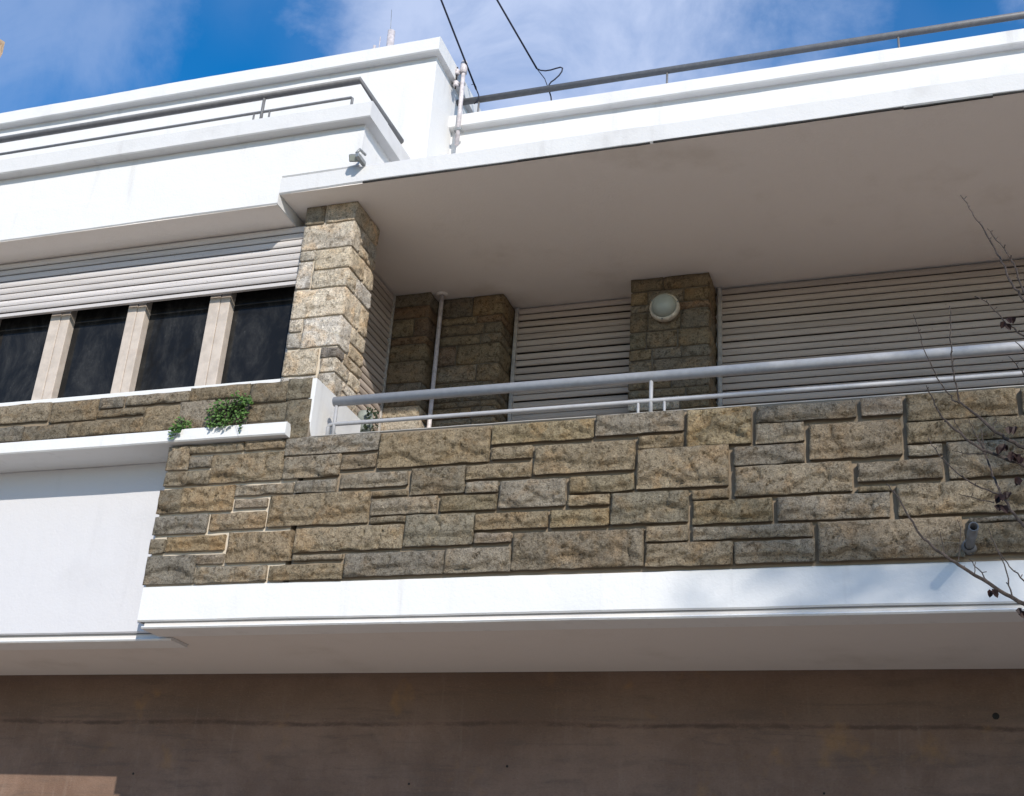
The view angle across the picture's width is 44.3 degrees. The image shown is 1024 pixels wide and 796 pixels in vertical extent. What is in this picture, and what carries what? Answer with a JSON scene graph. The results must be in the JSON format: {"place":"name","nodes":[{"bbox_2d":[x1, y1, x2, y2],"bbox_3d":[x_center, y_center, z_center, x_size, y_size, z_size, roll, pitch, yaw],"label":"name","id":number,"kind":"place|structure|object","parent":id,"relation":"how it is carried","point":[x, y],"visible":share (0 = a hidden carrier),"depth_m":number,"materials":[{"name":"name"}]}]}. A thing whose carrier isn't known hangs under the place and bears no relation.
{"place":"outdoors","nodes":[
{"label":"outdoors","id":0,"kind":"place"},
{"bbox_2d":[0,0,1023,112],"label":"sky","id":1,"kind":"structure","parent":0,"point":[55,51],"materials":[{"name":"blue"}]},
{"bbox_2d":[886,195,1023,617],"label":"bare tree","id":2,"kind":"object","parent":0,"point":[1013,457],"visible":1,"depth_m":3.00,"materials":[{"name":"brown plant"}]},
{"bbox_3d":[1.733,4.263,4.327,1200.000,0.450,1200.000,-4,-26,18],"label":"ground","id":3,"kind":"structure","parent":0,"visible":0},
{"bbox_2d":[0,11,1023,795],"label":"house","id":4,"kind":"structure","parent":3,"relation":"on","point":[568,515],"depth_m":7.75,"materials":[{"name":"white paint"}]},
{"bbox_2d":[0,286,296,405],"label":"window","id":5,"kind":"structure","parent":4,"relation":"in","point":[169,346],"depth_m":8.57,"materials":[{"name":"black glass"}]},
{"bbox_2d":[168,417,191,439],"bbox_3d":[-1.993,0.184,7.559,0.136,0.165,0.092,-4,-26,18],"label":"ledge weed","id":6,"kind":"object","parent":4,"relation":"on","point":[178,425],"visible":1,"depth_m":7.55,"materials":[{"name":"green plant"}]},
{"bbox_2d":[205,390,252,433],"bbox_3d":[-1.691,0.099,7.490,0.318,0.288,0.094,-4,-26,18],"label":"ledge weed","id":7,"kind":"object","parent":4,"relation":"on","point":[222,416],"visible":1,"depth_m":7.50,"materials":[{"name":"green plant"}]},
{"bbox_2d":[349,148,366,165],"bbox_3d":[-1.002,-1.561,8.123,0.090,0.102,0.109,-4,-26,18],"label":"floodlight","id":8,"kind":"object","parent":4,"relation":"attached to","point":[357,157],"visible":1,"depth_m":8.09,"materials":[{"name":"metal"}]},
{"bbox_2d":[357,407,380,431],"bbox_3d":[-1.000,0.701,7.958,0.257,1.370,0.257,3,-24,2],"label":"potted plant","id":9,"kind":"object","parent":4,"relation":"on","point":[364,415],"visible":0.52,"depth_m":8.16,"materials":[{"name":"green plant"}]},
{"bbox_2d":[386,10,394,45],"bbox_3d":[-0.996,-2.781,10.211,0.076,0.961,0.062,-4,-26,18],"label":"roof vent pipe","id":10,"kind":"object","parent":4,"relation":"on","point":[390,36],"visible":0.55,"depth_m":10.26,"materials":[{"name":"metal"}]},
{"bbox_2d":[451,60,467,145],"bbox_3d":[-0.416,-2.219,9.438,0.125,0.773,0.083,-4,-26,18],"label":"service mast","id":11,"kind":"object","parent":4,"relation":"attached to","point":[458,129],"visible":1,"depth_m":9.45,"materials":[{"name":"metal"}]},
{"bbox_2d":[440,0,478,103],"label":"service cable","id":12,"kind":"object","parent":11,"relation":"attached to","point":[453,31],"visible":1,"depth_m":9.51,"materials":[{"name":"black rubber"}]},
{"bbox_2d":[496,0,562,100],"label":"looped cable","id":13,"kind":"object","parent":4,"relation":"on","point":[516,33],"visible":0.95,"depth_m":9.44,"materials":[{"name":"black rubber"}]},
{"bbox_2d":[649,293,679,321],"bbox_3d":[1.054,-0.643,8.744,0.212,0.212,0.122,-4,-26,18],"label":"wall lamp","id":14,"kind":"object","parent":4,"relation":"attached to","point":[665,307],"visible":1,"depth_m":8.71,"materials":[{"name":"glass"}]},
{"bbox_2d":[961,522,978,554],"bbox_3d":[2.102,0.646,5.781,0.081,0.079,0.298,-4,-26,18],"label":"drain spout","id":15,"kind":"object","parent":4,"relation":"attached to","point":[970,540],"visible":1,"depth_m":5.76,"materials":[{"name":"paint"}]}
]}

